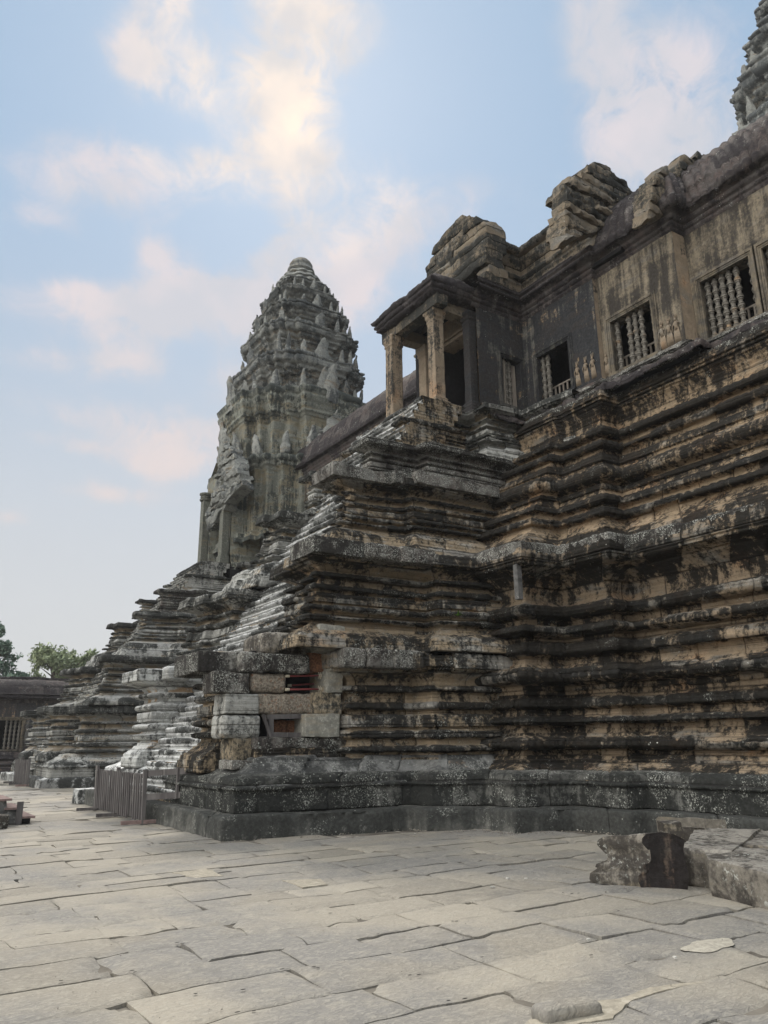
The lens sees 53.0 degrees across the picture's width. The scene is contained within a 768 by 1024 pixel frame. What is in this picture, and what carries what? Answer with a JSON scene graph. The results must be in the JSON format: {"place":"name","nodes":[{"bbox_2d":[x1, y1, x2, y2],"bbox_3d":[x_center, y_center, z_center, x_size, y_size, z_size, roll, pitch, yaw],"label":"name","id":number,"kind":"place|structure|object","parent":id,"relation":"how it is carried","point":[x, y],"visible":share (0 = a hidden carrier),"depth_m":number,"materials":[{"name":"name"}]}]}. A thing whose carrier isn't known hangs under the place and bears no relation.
{"place":"outdoors","nodes":[
{"label":"outdoors","id":0,"kind":"place"},
{"bbox_2d":[0,795,34,824],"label":"visitor steps","id":1,"kind":"structure","parent":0,"point":[16,813],"depth_m":15.95,"materials":[{"name":"concrete"}]},
{"bbox_2d":[0,0,760,677],"label":"sky","id":2,"kind":"structure","parent":0,"point":[164,164],"materials":[{"name":"blue"}]},
{"bbox_2d":[0,779,767,1023],"bbox_3d":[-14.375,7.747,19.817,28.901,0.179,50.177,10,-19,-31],"label":"pavement","id":3,"kind":"structure","parent":0,"point":[145,923],"depth_m":6.74,"materials":[{"name":"stone"}]},
{"bbox_2d":[0,814,8,828],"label":"kerb stone","id":4,"kind":"object","parent":3,"relation":"on","point":[4,821],"visible":1,"depth_m":15.18,"materials":[{"name":"grey stone"}]},
{"bbox_2d":[0,621,30,676],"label":"broadleaf tree","id":5,"kind":"object","parent":3,"relation":"on","point":[6,648],"visible":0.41,"depth_m":59.26,"materials":[{"name":"green plant"}]},
{"bbox_2d":[3,757,30,786],"bbox_3d":[-14.804,10.545,31.350,0.725,1.062,3.325,10,-19,-31],"label":"timber barrier","id":6,"kind":"object","parent":3,"relation":"on","point":[22,771],"visible":1,"depth_m":31.07,"materials":[{"name":"grey wood"}]},
{"bbox_2d":[0,676,69,774],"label":"courtyard gallery","id":7,"kind":"object","parent":3,"relation":"on","point":[19,694],"visible":0.22,"depth_m":44.16,"materials":[{"name":"stone"}]},
{"bbox_2d":[0,717,25,750],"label":"window","id":8,"kind":"structure","parent":7,"relation":"in","point":[20,719],"depth_m":43.71,"materials":[{"name":"stone"}]},
{"bbox_2d":[27,642,99,678],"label":"broadleaf tree","id":9,"kind":"object","parent":3,"relation":"on","point":[52,660],"visible":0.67,"depth_m":65.48,"materials":[{"name":"green plant"}]},
{"bbox_2d":[0,561,256,788],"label":"stone stairway","id":10,"kind":"object","parent":3,"relation":"on","point":[80,731],"visible":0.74,"depth_m":32.29,"materials":[{"name":"grey stone"}]},
{"bbox_2d":[76,765,190,824],"bbox_3d":[-5.578,6.251,17.259,1.352,1.121,5.085,10,-19,-31],"label":"timber barrier","id":11,"kind":"object","parent":3,"relation":"on","point":[116,789],"visible":0.98,"depth_m":16.70,"materials":[{"name":"grey wood"}]},
{"bbox_2d":[172,869,222,877],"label":"repair slab","id":12,"kind":"structure","parent":3,"relation":"on","point":[203,873],"depth_m":9.73,"materials":[{"name":"beige stone"}]},
{"bbox_2d":[282,879,327,888],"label":"repair slab","id":13,"kind":"structure","parent":3,"relation":"on","point":[305,883],"depth_m":9.03,"materials":[{"name":"beige stone"}]},
{"bbox_2d":[72,390,578,803],"bbox_3d":[-0.803,2.185,21.500,11.624,11.262,12.319,10,-19,-31],"label":"stone stairway","id":14,"kind":"object","parent":3,"relation":"on","point":[357,586],"visible":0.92,"depth_m":17.02,"materials":[{"name":"grey stone"}]},
{"bbox_2d":[162,666,188,681],"bbox_3d":[-5.221,4.067,19.372,0.648,0.394,0.524,10,-19,-31],"label":"loose lump","id":15,"kind":"object","parent":14,"relation":"on","point":[167,673],"visible":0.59,"depth_m":19.11,"materials":[{"name":"stone"}]},
{"bbox_2d":[261,714,271,736],"bbox_3d":[-2.293,4.180,15.058,0.214,0.442,0.070,7,-18,-25],"label":"plank","id":16,"kind":"object","parent":14,"relation":"on","point":[266,725],"visible":1,"depth_m":15.03,"materials":[{"name":"grey wood"}]},
{"bbox_2d":[266,714,301,736],"bbox_3d":[-1.945,4.260,15.369,0.886,0.461,0.090,10,-19,-31],"label":"timber shoring","id":17,"kind":"object","parent":14,"relation":"on","point":[270,718],"visible":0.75,"depth_m":15.26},
{"bbox_2d":[285,683,321,691],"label":"adjustable props","id":18,"kind":"object","parent":14,"relation":"on","point":[291,685],"visible":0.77,"depth_m":15.89,"materials":[{"name":"red paint"}]},
{"bbox_2d":[285,672,321,678],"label":"adjustable props","id":19,"kind":"object","parent":14,"relation":"on","point":[318,675],"visible":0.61,"depth_m":15.82,"materials":[{"name":"red paint"}]},
{"bbox_2d":[371,273,521,416],"bbox_3d":[2.218,-5.114,25.739,4.090,5.586,4.100,10,-19,-31],"label":"entrance porch","id":20,"kind":"object","parent":14,"relation":"on","point":[430,318],"visible":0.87,"depth_m":24.71,"materials":[{"name":"beige stone"}]},
{"bbox_2d":[59,893,619,1012],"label":"lifting holes","id":21,"kind":"object","parent":3,"relation":"on","point":[316,967],"visible":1,"depth_m":5.43,"materials":[{"name":"grey stone"}]},
{"bbox_2d":[1,828,766,1017],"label":"grit","id":22,"kind":"object","parent":3,"relation":"on","point":[441,851],"visible":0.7,"depth_m":13.32,"materials":[{"name":"grey gravel"}]},
{"bbox_2d":[84,320,767,841],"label":"temple terrace","id":23,"kind":"structure","parent":3,"relation":"on","point":[628,530],"depth_m":15.66,"materials":[{"name":"stone"}]},
{"bbox_2d":[197,257,365,569],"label":"temple tower","id":24,"kind":"structure","parent":23,"relation":"on","point":[295,385],"depth_m":41.37,"materials":[{"name":"stone"}]},
{"bbox_2d":[295,355,416,509],"bbox_3d":[-0.567,-3.021,35.197,2.578,7.557,16.250,10,-19,-31],"label":"temple gallery","id":25,"kind":"object","parent":23,"relation":"on","point":[325,448],"visible":0.07,"depth_m":35.96,"materials":[{"name":"grey stone"}]},
{"bbox_2d":[513,564,522,599],"bbox_3d":[2.898,1.495,16.653,0.133,0.805,0.133,10,-19,-31],"label":"prop post","id":26,"kind":"object","parent":23,"relation":"on","point":[518,586],"visible":0.99,"depth_m":16.60,"materials":[{"name":"concrete"}]},
{"bbox_2d":[425,112,767,425],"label":"temple gallery","id":27,"kind":"object","parent":23,"relation":"on","point":[611,280],"visible":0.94,"depth_m":22.22,"materials":[{"name":"stone"}]},
{"bbox_2d":[496,349,527,409],"bbox_3d":[4.007,-4.123,24.651,1.190,1.925,0.402,10,-19,-31],"label":"window","id":28,"kind":"structure","parent":27,"relation":"in","point":[500,354],"depth_m":24.61,"materials":[{"name":"stone"}]},
{"bbox_2d":[531,332,576,402],"bbox_3d":[5.445,-4.325,23.946,0.600,1.885,1.720,10,-19,-31],"label":"window","id":29,"kind":"structure","parent":27,"relation":"in","point":[567,338],"depth_m":24.21,"materials":[{"name":"stone"}]},
{"bbox_2d":[603,290,661,376],"bbox_3d":[7.139,-4.911,21.672,0.600,1.885,1.800,10,-19,-31],"label":"window","id":30,"kind":"structure","parent":27,"relation":"in","point":[637,354],"depth_m":21.70,"materials":[{"name":"stone"}]},
{"bbox_2d":[692,246,763,339],"bbox_3d":[8.986,-5.473,19.817,0.600,1.975,1.780,10,-19,-31],"label":"window","id":31,"kind":"structure","parent":27,"relation":"in","point":[725,324],"depth_m":19.92,"materials":[{"name":"stone"}]},
{"bbox_2d":[752,237,767,311],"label":"window","id":32,"kind":"structure","parent":27,"relation":"in","point":[762,244],"depth_m":18.95,"materials":[{"name":"stone"}]},
{"bbox_2d":[531,995,602,1022],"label":"worn stone","id":33,"kind":"object","parent":3,"relation":"on","point":[553,1010],"visible":0.81,"depth_m":4.60,"materials":[{"name":"stone"}]},
{"bbox_2d":[525,981,702,1023],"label":"sand","id":34,"kind":"structure","parent":3,"relation":"on","point":[612,1009],"depth_m":4.79,"materials":[{"name":"beige sand"}]},
{"bbox_2d":[589,832,688,889],"bbox_3d":[2.921,3.960,8.825,1.084,0.594,0.365,-10,-19,29],"label":"moulded fragment","id":35,"kind":"object","parent":3,"relation":"on","point":[653,860],"visible":1,"depth_m":8.66,"materials":[{"name":"stone"}]},
{"bbox_2d":[656,817,726,829],"bbox_3d":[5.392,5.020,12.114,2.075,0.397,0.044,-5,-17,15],"label":"fallen block","id":36,"kind":"object","parent":3,"relation":"on","point":[701,822],"depth_m":12.23,"materials":[{"name":"stone"}]},
{"bbox_2d":[680,938,733,952],"bbox_3d":[2.616,3.465,6.187,0.635,0.022,0.287,10,-19,-31],"label":"mortar patch","id":37,"kind":"object","parent":3,"relation":"on","point":[709,945],"visible":1,"depth_m":6.13,"materials":[{"name":"beige concrete"}]},
{"bbox_2d":[658,827,762,841],"bbox_3d":[4.808,4.782,11.144,1.475,0.349,0.791,-4,-17,10],"label":"fallen block","id":38,"kind":"object","parent":3,"relation":"on","point":[685,833],"depth_m":11.52,"materials":[{"name":"stone"}]},
{"bbox_2d":[657,820,681,831],"bbox_3d":[4.136,4.543,11.135,0.282,0.143,0.281,-1,-17,2],"label":"fallen chunk","id":39,"kind":"object","parent":38,"relation":"on","point":[668,825],"visible":1,"depth_m":11.02,"materials":[{"name":"stone"}]},
{"bbox_2d":[683,828,760,887],"bbox_3d":[4.180,4.292,9.644,0.778,0.447,2.580,-10,-19,29],"label":"fallen block","id":40,"kind":"object","parent":3,"relation":"on","point":[699,843],"depth_m":8.92,"materials":[{"name":"stone"}]},
{"bbox_2d":[704,846,767,908],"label":"fallen block","id":41,"kind":"object","parent":3,"relation":"on","point":[739,874],"depth_m":7.87,"materials":[{"name":"stone"}]},
{"bbox_2d":[730,831,767,848],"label":"fallen block","id":42,"kind":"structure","parent":3,"relation":"on","point":[759,839],"depth_m":9.48,"materials":[{"name":"stone"}]},
{"bbox_2d":[729,0,767,134],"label":"temple tower","id":43,"kind":"structure","parent":0,"point":[749,100],"depth_m":47.39,"materials":[{"name":"stone"}]}
]}

